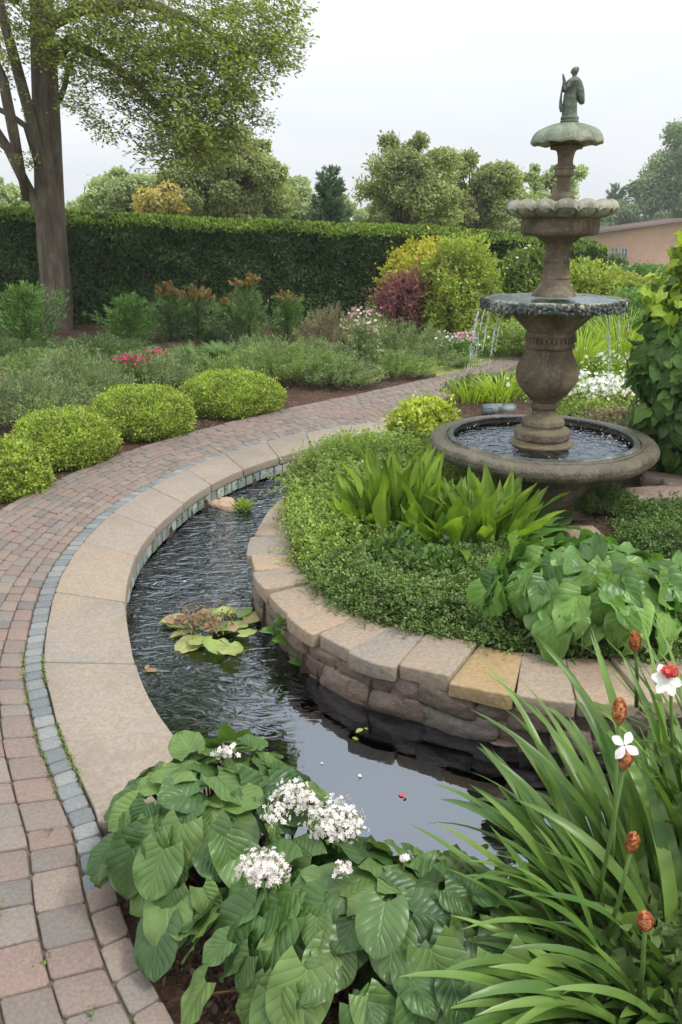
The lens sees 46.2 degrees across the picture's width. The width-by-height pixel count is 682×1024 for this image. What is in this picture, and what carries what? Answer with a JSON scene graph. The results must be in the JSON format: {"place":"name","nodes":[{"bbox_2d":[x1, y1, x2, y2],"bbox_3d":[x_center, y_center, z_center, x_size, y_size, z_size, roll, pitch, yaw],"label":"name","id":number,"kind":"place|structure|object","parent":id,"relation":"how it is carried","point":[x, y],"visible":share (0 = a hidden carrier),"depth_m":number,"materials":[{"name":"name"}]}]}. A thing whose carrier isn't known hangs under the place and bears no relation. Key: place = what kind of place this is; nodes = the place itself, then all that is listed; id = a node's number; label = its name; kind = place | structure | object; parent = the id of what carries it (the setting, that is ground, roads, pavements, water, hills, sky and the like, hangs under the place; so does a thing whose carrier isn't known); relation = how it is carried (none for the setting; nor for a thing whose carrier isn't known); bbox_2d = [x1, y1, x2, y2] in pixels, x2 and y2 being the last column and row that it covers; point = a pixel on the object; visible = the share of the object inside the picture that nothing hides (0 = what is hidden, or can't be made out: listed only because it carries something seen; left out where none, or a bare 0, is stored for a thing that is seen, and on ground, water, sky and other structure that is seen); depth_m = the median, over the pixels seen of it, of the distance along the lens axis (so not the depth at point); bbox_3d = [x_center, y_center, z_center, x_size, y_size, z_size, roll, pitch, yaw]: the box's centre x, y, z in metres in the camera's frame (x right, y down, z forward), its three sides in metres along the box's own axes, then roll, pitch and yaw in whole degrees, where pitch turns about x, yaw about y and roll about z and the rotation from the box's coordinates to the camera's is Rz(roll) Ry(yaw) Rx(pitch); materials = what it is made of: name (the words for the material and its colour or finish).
{"place":"outdoors","nodes":[
{"label":"outdoors","id":0,"kind":"place"},
{"bbox_2d":[0,353,522,1023],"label":"brick path","id":1,"kind":"structure","parent":0,"point":[62,511],"depth_m":2.57,"materials":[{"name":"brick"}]},
{"bbox_2d":[0,649,95,1023],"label":"moss","id":2,"kind":"object","parent":1,"relation":"on","point":[79,783],"visible":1,"depth_m":2.74,"materials":[{"name":"green plant"}]},
{"bbox_2d":[0,265,681,1023],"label":"ground","id":3,"kind":"structure","parent":0,"point":[170,993],"depth_m":6.46,"materials":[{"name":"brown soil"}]},
{"bbox_2d":[0,177,30,207],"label":"hazy tree","id":4,"kind":"object","parent":3,"relation":"on","point":[10,193],"visible":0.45,"depth_m":27.89,"materials":[{"name":"green plant"}]},
{"bbox_2d":[0,433,56,502],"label":"clipped shrub","id":5,"kind":"object","parent":3,"relation":"on","point":[26,468],"visible":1,"depth_m":5.36,"materials":[{"name":"green plant"}]},
{"bbox_2d":[0,334,70,360],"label":"feathery shrub","id":6,"kind":"object","parent":3,"relation":"on","point":[5,347],"visible":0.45,"depth_m":10.23,"materials":[{"name":"green plant"}]},
{"bbox_2d":[0,279,71,348],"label":"spired shrub","id":7,"kind":"object","parent":3,"relation":"on","point":[19,301],"visible":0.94,"depth_m":10.53,"materials":[{"name":"green plant"}]},
{"bbox_2d":[0,346,94,374],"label":"feathery shrub","id":8,"kind":"object","parent":3,"relation":"on","point":[9,360],"visible":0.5,"depth_m":9.48,"materials":[{"name":"green plant"}]},
{"bbox_2d":[0,359,102,431],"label":"feathery shrub","id":9,"kind":"object","parent":3,"relation":"on","point":[13,402],"visible":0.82,"depth_m":6.97,"materials":[{"name":"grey plant"}]},
{"bbox_2d":[5,402,123,470],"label":"clipped shrub","id":10,"kind":"object","parent":3,"relation":"on","point":[69,437],"visible":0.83,"depth_m":5.97,"materials":[{"name":"green plant"}]},
{"bbox_2d":[17,339,136,405],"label":"feathery shrub","id":11,"kind":"object","parent":3,"relation":"on","point":[94,379],"visible":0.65,"depth_m":7.73,"materials":[{"name":"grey plant"}]},
{"bbox_2d":[38,331,171,361],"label":"feathery shrub","id":12,"kind":"object","parent":3,"relation":"on","point":[114,347],"visible":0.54,"depth_m":10.40,"materials":[{"name":"green plant"}]},
{"bbox_2d":[75,165,156,213],"bbox_3d":[-6.577,-8.719,24.513,3.250,3.540,2.230,0,20,0],"label":"round tree","id":13,"kind":"object","parent":3,"relation":"on","point":[109,191],"visible":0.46,"depth_m":23.62,"materials":[{"name":"green plant"}]},
{"bbox_2d":[81,290,164,346],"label":"spired shrub","id":14,"kind":"object","parent":3,"relation":"on","point":[130,307],"visible":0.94,"depth_m":10.97,"materials":[{"name":"green plant"}]},
{"bbox_2d":[104,353,155,384],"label":"magenta flowers","id":15,"kind":"object","parent":3,"relation":"on","point":[127,360],"visible":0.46,"depth_m":8.44,"materials":[{"name":"green plant"}]},
{"bbox_2d":[84,380,196,443],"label":"clipped shrub","id":16,"kind":"object","parent":3,"relation":"on","point":[151,410],"visible":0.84,"depth_m":6.76,"materials":[{"name":"green plant"}]},
{"bbox_2d":[94,346,196,386],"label":"feathery shrub","id":17,"kind":"object","parent":3,"relation":"on","point":[165,372],"visible":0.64,"depth_m":8.50,"materials":[{"name":"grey plant"}]},
{"bbox_2d":[0,0,319,330],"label":"shade tree","id":18,"kind":"object","parent":3,"relation":"on","point":[49,48],"visible":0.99,"depth_m":10.64,"materials":[{"name":"green plant"}]},
{"bbox_2d":[130,179,197,228],"bbox_3d":[-4.419,-6.751,19.873,1.580,2.826,1.440,18,26,41],"label":"turning tree","id":19,"kind":"object","parent":3,"relation":"on","point":[163,198],"visible":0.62,"depth_m":19.19,"materials":[{"name":"yellow plant"}]},
{"bbox_2d":[135,280,198,341],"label":"spired shrub","id":20,"kind":"object","parent":3,"relation":"on","point":[167,292],"visible":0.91,"depth_m":11.60,"materials":[{"name":"green plant"}]},
{"bbox_2d":[146,347,217,380],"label":"feathery shrub","id":21,"kind":"object","parent":3,"relation":"on","point":[191,357],"visible":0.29,"depth_m":9.06,"materials":[{"name":"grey plant"}]},
{"bbox_2d":[165,340,221,363],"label":"fern","id":22,"kind":"object","parent":3,"relation":"on","point":[185,350],"visible":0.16,"depth_m":9.59,"materials":[{"name":"green plant"}]},
{"bbox_2d":[164,283,224,340],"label":"spired shrub","id":23,"kind":"object","parent":3,"relation":"on","point":[198,297],"visible":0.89,"depth_m":11.70,"materials":[{"name":"green plant"}]},
{"bbox_2d":[24,418,387,891],"bbox_3d":[-0.760,0.015,5.048,1.484,0.025,5.936,4,20,11],"label":"path border","id":24,"kind":"object","parent":3,"relation":"on","point":[82,819],"visible":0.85,"depth_m":3.03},
{"bbox_2d":[44,420,387,836],"bbox_3d":[-0.688,0.267,5.137,1.473,0.572,5.521,3,20,9],"label":"pond edging","id":25,"kind":"object","parent":3,"relation":"on","point":[116,733],"visible":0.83,"depth_m":3.58,"materials":[{"name":"stone"}]},
{"bbox_2d":[194,339,242,362],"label":"fern","id":26,"kind":"object","parent":3,"relation":"on","point":[217,351],"visible":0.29,"depth_m":9.77,"materials":[{"name":"green plant"}]},
{"bbox_2d":[168,327,272,342],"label":"feathery shrub","id":27,"kind":"object","parent":3,"relation":"on","point":[213,336],"visible":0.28,"depth_m":11.87,"materials":[{"name":"green plant"}]},
{"bbox_2d":[149,121,296,230],"bbox_3d":[-3.142,-8.155,21.453,3.941,4.446,3.206,0,20,0],"label":"round tree","id":28,"kind":"object","parent":3,"relation":"on","point":[231,195],"visible":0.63,"depth_m":20.51,"materials":[{"name":"green plant"}]},
{"bbox_2d":[176,352,272,382],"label":"feathery shrub","id":29,"kind":"object","parent":3,"relation":"on","point":[209,365],"visible":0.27,"depth_m":8.91,"materials":[{"name":"green plant"}]},
{"bbox_2d":[86,721,369,982],"bbox_3d":[-0.319,0.857,2.125,0.694,0.447,0.810,-6,20,-16],"label":"hosta plant","id":30,"kind":"object","parent":3,"relation":"on","point":[145,858],"visible":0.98,"depth_m":2.02,"materials":[{"name":"green plant"}]},
{"bbox_2d":[202,292,253,343],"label":"spired shrub","id":31,"kind":"object","parent":3,"relation":"on","point":[223,300],"visible":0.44,"depth_m":11.58,"materials":[{"name":"green plant"}]},
{"bbox_2d":[178,364,287,419],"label":"clipped shrub","id":32,"kind":"object","parent":3,"relation":"on","point":[224,391],"visible":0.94,"depth_m":7.60,"materials":[{"name":"green plant"}]},
{"bbox_2d":[213,272,284,345],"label":"spired shrub","id":33,"kind":"object","parent":3,"relation":"on","point":[245,291],"visible":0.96,"depth_m":11.21,"materials":[{"name":"green plant"}]},
{"bbox_2d":[198,331,313,362],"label":"feathery shrub","id":34,"kind":"object","parent":3,"relation":"on","point":[246,340],"visible":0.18,"depth_m":10.22,"materials":[{"name":"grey plant"}]},
{"bbox_2d":[210,332,353,386],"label":"feathery shrub","id":35,"kind":"object","parent":3,"relation":"on","point":[279,358],"visible":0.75,"depth_m":8.94,"materials":[{"name":"green plant"}]},
{"bbox_2d":[261,289,309,342],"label":"spired shrub","id":36,"kind":"object","parent":3,"relation":"on","point":[285,300],"visible":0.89,"depth_m":11.76,"materials":[{"name":"green plant"}]},
{"bbox_2d":[259,175,333,220],"bbox_3d":[-1.485,-9.335,26.526,2.630,3.428,2.299,0,20,0],"label":"round tree","id":37,"kind":"object","parent":3,"relation":"on","point":[302,189],"visible":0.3,"depth_m":25.72,"materials":[{"name":"green plant"}]},
{"bbox_2d":[0,205,610,325],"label":"hedge","id":38,"kind":"object","parent":3,"relation":"on","point":[115,255],"visible":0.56,"depth_m":13.38,"materials":[{"name":"green plant"}]},
{"bbox_2d":[268,335,357,364],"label":"feathery shrub","id":39,"kind":"object","parent":3,"relation":"on","point":[326,346],"visible":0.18,"depth_m":10.04,"materials":[{"name":"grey plant"}]},
{"bbox_2d":[292,300,360,350],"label":"twiggy shrub","id":40,"kind":"object","parent":3,"relation":"on","point":[319,327],"visible":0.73,"depth_m":11.23,"materials":[{"name":"green plant"}]},
{"bbox_2d":[303,164,353,233],"bbox_3d":[-0.276,-6.897,19.862,2.229,3.269,2.022,0,20,0],"label":"conifer tree","id":41,"kind":"object","parent":3,"relation":"on","point":[326,207],"visible":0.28,"depth_m":19.38,"materials":[{"name":"green plant"}]},
{"bbox_2d":[280,353,389,389],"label":"feathery shrub","id":42,"kind":"object","parent":3,"relation":"on","point":[365,374],"visible":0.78,"depth_m":8.96,"materials":[{"name":"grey plant"}]},
{"bbox_2d":[268,478,426,587],"bbox_3d":[0.085,0.132,4.274,1.047,0.466,1.434,0,20,0],"label":"groundcover","id":43,"kind":"object","parent":3,"relation":"on","point":[337,530],"visible":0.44,"depth_m":4.05,"materials":[{"name":"green plant"}]},
{"bbox_2d":[168,833,530,1023],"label":"hosta plant","id":44,"kind":"object","parent":3,"relation":"on","point":[308,943],"visible":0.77,"depth_m":1.75,"materials":[{"name":"green plant"}]},
{"bbox_2d":[319,469,400,538],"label":"strap plant","id":45,"kind":"object","parent":3,"relation":"on","point":[346,496],"visible":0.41,"depth_m":4.11,"materials":[{"name":"green plant"}]},
{"bbox_2d":[332,306,388,375],"bbox_3d":[0.237,-2.028,9.580,0.713,0.850,0.477,0,20,0],"label":"phlox","id":46,"kind":"object","parent":3,"relation":"on","point":[364,325],"visible":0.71,"depth_m":9.53,"materials":[{"name":"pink plant"}]},
{"bbox_2d":[257,419,472,533],"bbox_3d":[0.283,-0.243,5.165,1.624,0.492,2.328,0,20,0],"label":"groundcover","id":47,"kind":"object","parent":3,"relation":"on","point":[314,468],"visible":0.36,"depth_m":5.14,"materials":[{"name":"green plant"}]},
{"bbox_2d":[336,301,397,342],"bbox_3d":[0.366,-2.808,11.935,0.981,0.688,0.900,0,20,0],"label":"phlox","id":48,"kind":"object","parent":3,"relation":"on","point":[378,317],"visible":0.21,"depth_m":11.88,"materials":[{"name":"green plant"}]},
{"bbox_2d":[341,200,396,223],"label":"distant tree","id":49,"kind":"object","parent":3,"relation":"on","point":[362,215],"visible":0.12,"depth_m":33.43,"materials":[{"name":"green plant"}]},
{"bbox_2d":[355,523,432,571],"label":"leafy plant","id":50,"kind":"object","parent":3,"relation":"on","point":[398,535],"visible":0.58,"depth_m":3.79,"materials":[{"name":"green plant"}]},
{"bbox_2d":[336,439,456,532],"bbox_3d":[0.287,-0.081,4.159,0.627,0.511,0.559,0,20,0],"label":"strap plant","id":51,"kind":"object","parent":3,"relation":"on","point":[379,484],"visible":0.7,"depth_m":4.10,"materials":[{"name":"green plant"}]},
{"bbox_2d":[360,262,436,328],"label":"burgundy shrub","id":52,"kind":"object","parent":3,"relation":"on","point":[398,296],"visible":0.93,"depth_m":12.00,"materials":[{"name":"purple plant"}]},
{"bbox_2d":[345,317,456,356],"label":"feathery shrub","id":53,"kind":"object","parent":3,"relation":"on","point":[391,339],"visible":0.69,"depth_m":10.70,"materials":[{"name":"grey plant"}]},
{"bbox_2d":[355,345,447,379],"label":"feathery shrub","id":54,"kind":"object","parent":3,"relation":"on","point":[403,362],"visible":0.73,"depth_m":9.59,"materials":[{"name":"green plant"}]},
{"bbox_2d":[367,226,445,333],"bbox_3d":[1.335,-3.693,12.906,1.812,1.732,1.389,0,20,0],"label":"yellow shrub","id":55,"kind":"object","parent":3,"relation":"on","point":[411,257],"visible":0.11,"depth_m":12.69,"materials":[{"name":"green plant"}]},
{"bbox_2d":[351,130,466,226],"bbox_3d":[1.751,-7.656,20.605,2.986,4.055,2.438,0,20,0],"label":"airy tree","id":56,"kind":"object","parent":3,"relation":"on","point":[420,188],"visible":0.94,"depth_m":20.06,"materials":[{"name":"green plant"}]},
{"bbox_2d":[379,389,462,437],"bbox_3d":[0.630,-0.693,6.090,0.690,0.488,0.631,0,20,0],"label":"golden euonymus","id":57,"kind":"object","parent":3,"relation":"on","point":[421,411],"visible":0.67,"depth_m":5.95,"materials":[{"name":"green plant"}]},
{"bbox_2d":[390,341,478,368],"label":"feathery shrub","id":58,"kind":"object","parent":3,"relation":"on","point":[447,360],"visible":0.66,"depth_m":10.29,"materials":[{"name":"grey plant"}]},
{"bbox_2d":[402,531,485,591],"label":"leafy plant","id":59,"kind":"object","parent":3,"relation":"on","point":[436,549],"visible":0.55,"depth_m":3.67,"materials":[{"name":"green plant"}]},
{"bbox_2d":[356,849,532,1023],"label":"hosta plant","id":60,"kind":"object","parent":3,"relation":"on","point":[484,899],"visible":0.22,"depth_m":1.78,"materials":[{"name":"green plant"}]},
{"bbox_2d":[371,476,520,567],"bbox_3d":[0.514,0.039,4.042,0.767,0.363,1.001,0,20,0],"label":"strap plant","id":61,"kind":"object","parent":3,"relation":"on","point":[452,521],"visible":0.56,"depth_m":3.96,"materials":[{"name":"green plant"}]},
{"bbox_2d":[405,228,505,342],"bbox_3d":[1.814,-3.421,12.291,1.567,1.767,1.413,-15,25,-36],"label":"lime shrub","id":62,"kind":"object","parent":3,"relation":"on","point":[457,272],"visible":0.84,"depth_m":11.91,"materials":[{"name":"green plant"}]},
{"bbox_2d":[430,330,491,365],"bbox_3d":[1.548,-2.145,10.495,0.847,0.448,0.607,10,22,25],"label":"phlox","id":63,"kind":"object","parent":3,"relation":"on","point":[452,345],"visible":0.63,"depth_m":10.43,"materials":[{"name":"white plant"}]},
{"bbox_2d":[246,485,681,755],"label":"retaining wall","id":64,"kind":"structure","parent":3,"relation":"on","point":[445,684],"depth_m":3.14,"materials":[{"name":"stone"}]},
{"bbox_2d":[258,612,298,656],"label":"wall plant","id":65,"kind":"object","parent":64,"relation":"attached to","point":[276,625],"depth_m":3.58,"materials":[{"name":"green plant"}]},
{"bbox_2d":[438,375,505,405],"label":"ornamental grass","id":66,"kind":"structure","parent":3,"relation":"on","point":[467,396],"depth_m":7.79,"materials":[{"name":"green plant"}]},
{"bbox_2d":[435,368,520,396],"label":"shrub","id":67,"kind":"object","parent":3,"relation":"on","point":[467,380],"visible":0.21,"depth_m":8.09,"materials":[{"name":"green plant"}]},
{"bbox_2d":[418,147,538,230],"bbox_3d":[3.752,-8.223,22.627,3.619,3.811,2.690,0,20,0],"label":"round tree","id":68,"kind":"object","parent":3,"relation":"on","point":[491,191],"visible":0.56,"depth_m":21.76,"materials":[{"name":"green plant"}]},
{"bbox_2d":[286,532,681,666],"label":"groundcover","id":69,"kind":"object","parent":3,"relation":"on","point":[395,581],"visible":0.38,"depth_m":3.46,"materials":[{"name":"green plant"}]},
{"bbox_2d":[461,369,524,403],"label":"ornamental grass","id":70,"kind":"object","parent":3,"relation":"on","point":[496,388],"depth_m":7.71,"materials":[{"name":"green plant"}]},
{"bbox_2d":[422,460,569,545],"bbox_3d":[0.823,-0.002,4.081,0.705,0.413,0.724,-12,23,-30],"label":"strap plant","id":71,"kind":"object","parent":3,"relation":"on","point":[521,518],"visible":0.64,"depth_m":4.02,"materials":[{"name":"green plant"}]},
{"bbox_2d":[481,403,516,414],"bbox_3d":[1.457,-0.945,7.362,0.339,0.108,0.257,0,20,0],"label":"rock","id":72,"kind":"object","parent":3,"relation":"on","point":[491,409],"visible":0.84,"depth_m":7.28,"materials":[{"name":"grey stone"}]},
{"bbox_2d":[461,517,572,555],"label":"broad leaf plant","id":73,"kind":"object","parent":3,"relation":"on","point":[547,529],"visible":0.16,"depth_m":4.17,"materials":[{"name":"green plant"}]},
{"bbox_2d":[485,241,577,321],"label":"leafy shrub","id":74,"kind":"object","parent":3,"relation":"on","point":[522,269],"visible":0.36,"depth_m":13.41,"materials":[{"name":"green plant"}]},
{"bbox_2d":[399,607,681,1023],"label":"strap leaf plant","id":75,"kind":"object","parent":3,"relation":"on","point":[633,838],"visible":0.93,"depth_m":1.91,"materials":[{"name":"green plant"}]},
{"bbox_2d":[465,315,617,353],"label":"shrub","id":76,"kind":"object","parent":3,"relation":"on","point":[512,334],"visible":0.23,"depth_m":11.03,"materials":[{"name":"green plant"}]},
{"bbox_2d":[429,66,659,520],"bbox_3d":[1.203,-1.145,4.534,1.340,2.445,1.339,0,20,0],"label":"fountain","id":77,"kind":"object","parent":3,"relation":"on","point":[542,444],"visible":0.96,"depth_m":4.43,"materials":[{"name":"stone"}]},
{"bbox_2d":[519,163,590,220],"bbox_3d":[6.621,-9.088,25.342,2.199,3.716,1.658,0,20,0],"label":"airy tree","id":78,"kind":"object","parent":3,"relation":"on","point":[541,185],"visible":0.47,"depth_m":24.87,"materials":[{"name":"green plant"}]},
{"bbox_2d":[533,507,581,533],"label":"broad leaf plant","id":79,"kind":"object","parent":3,"relation":"on","point":[565,520],"visible":0.2,"depth_m":4.42,"materials":[{"name":"green plant"}]},
{"bbox_2d":[485,369,638,408],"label":"white flowers","id":80,"kind":"object","parent":3,"relation":"on","point":[591,386],"visible":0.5,"depth_m":7.44,"materials":[{"name":"white plant"}]},
{"bbox_2d":[465,529,681,664],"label":"heart leaf plant","id":81,"kind":"object","parent":3,"relation":"on","point":[561,593],"visible":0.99,"depth_m":3.15,"materials":[{"name":"green plant"}]},
{"bbox_2d":[474,844,681,1023],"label":"bank plant","id":82,"kind":"object","parent":3,"relation":"on","point":[664,938],"visible":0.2,"depth_m":1.83,"materials":[{"name":"green plant"}]},
{"bbox_2d":[556,394,624,416],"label":"shrub","id":83,"kind":"object","parent":3,"relation":"on","point":[574,406],"visible":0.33,"depth_m":6.61,"materials":[{"name":"green plant"}]},
{"bbox_2d":[569,256,626,296],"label":"leafy shrub","id":84,"kind":"object","parent":3,"relation":"on","point":[592,279],"visible":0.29,"depth_m":13.64,"materials":[{"name":"green plant"}]},
{"bbox_2d":[566,402,638,426],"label":"shrub","id":85,"kind":"object","parent":3,"relation":"on","point":[616,416],"visible":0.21,"depth_m":6.19,"materials":[{"name":"green plant"}]},
{"bbox_2d":[567,480,641,517],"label":"shrub","id":86,"kind":"object","parent":3,"relation":"on","point":[605,496],"visible":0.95,"depth_m":4.52,"materials":[{"name":"green plant"}]},
{"bbox_2d":[576,347,632,384],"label":"white flowers","id":87,"kind":"object","parent":3,"relation":"on","point":[616,364],"visible":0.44,"depth_m":8.77,"materials":[{"name":"white plant"}]},
{"bbox_2d":[600,182,630,224],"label":"conifer tree","id":88,"kind":"object","parent":3,"relation":"on","point":[620,194],"visible":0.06,"depth_m":81.51,"materials":[{"name":"green plant"}]},
{"bbox_2d":[575,282,655,352],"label":"shrub","id":89,"kind":"object","parent":3,"relation":"on","point":[637,301],"visible":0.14,"depth_m":9.91,"materials":[{"name":"green plant"}]},
{"bbox_2d":[607,266,660,307],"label":"lawn shrub","id":90,"kind":"object","parent":3,"relation":"on","point":[636,280],"visible":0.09,"depth_m":16.78,"materials":[{"name":"green plant"}]},
{"bbox_2d":[588,218,681,264],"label":"pink house","id":91,"kind":"structure","parent":3,"relation":"on","point":[645,241],"depth_m":66.37,"materials":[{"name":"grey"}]},
{"bbox_2d":[600,197,673,226],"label":"round tree","id":92,"kind":"object","parent":3,"relation":"on","point":[626,212],"visible":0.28,"depth_m":79.66,"materials":[{"name":"green plant"}]},
{"bbox_2d":[613,259,666,284],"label":"lawn shrub","id":93,"kind":"object","parent":3,"relation":"on","point":[644,269],"visible":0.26,"depth_m":21.91,"materials":[{"name":"green plant"}]},
{"bbox_2d":[601,491,681,558],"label":"creeping thyme","id":94,"kind":"object","parent":3,"relation":"on","point":[657,527],"visible":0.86,"depth_m":4.16,"materials":[{"name":"green plant"}]},
{"bbox_2d":[620,229,681,474],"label":"vine shrub","id":95,"kind":"object","parent":3,"relation":"on","point":[653,377],"visible":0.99,"depth_m":4.81,"materials":[{"name":"green plant"}]},
{"bbox_2d":[620,471,681,502],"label":"flat stones","id":96,"kind":"object","parent":3,"relation":"on","point":[652,484],"visible":0.46,"depth_m":4.80,"materials":[{"name":"beige stone"}]},
{"bbox_2d":[626,117,681,219],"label":"broad tree","id":97,"kind":"object","parent":3,"relation":"on","point":[656,187],"visible":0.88,"depth_m":79.33,"materials":[{"name":"green plant"}]},
{"bbox_2d":[0,0,681,220],"label":"sky","id":98,"kind":"structure","parent":0,"point":[485,76],"materials":[{"name":"white"}]},
{"bbox_2d":[127,463,679,878],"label":"pond water","id":99,"kind":"structure","parent":0,"point":[307,724],"depth_m":3.20,"materials":[{"name":"grey liquid"}]},
{"bbox_2d":[159,600,259,655],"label":"water lily","id":100,"kind":"object","parent":99,"relation":"on","point":[207,620],"visible":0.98,"depth_m":3.78,"materials":[{"name":"green plant"}]},
{"bbox_2d":[210,497,236,509],"bbox_3d":[-0.814,-0.043,5.636,0.242,0.100,0.186,18,26,41],"label":"rock","id":101,"kind":"object","parent":99,"relation":"in","point":[222,503],"visible":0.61,"depth_m":5.58,"materials":[{"name":"beige stone"}]},
{"bbox_2d":[573,305,643,379],"bbox_3d":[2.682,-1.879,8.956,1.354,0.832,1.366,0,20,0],"label":"ornamental grass","id":102,"kind":"object","parent":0,"point":[580,351],"depth_m":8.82,"materials":[{"name":"green plant"}]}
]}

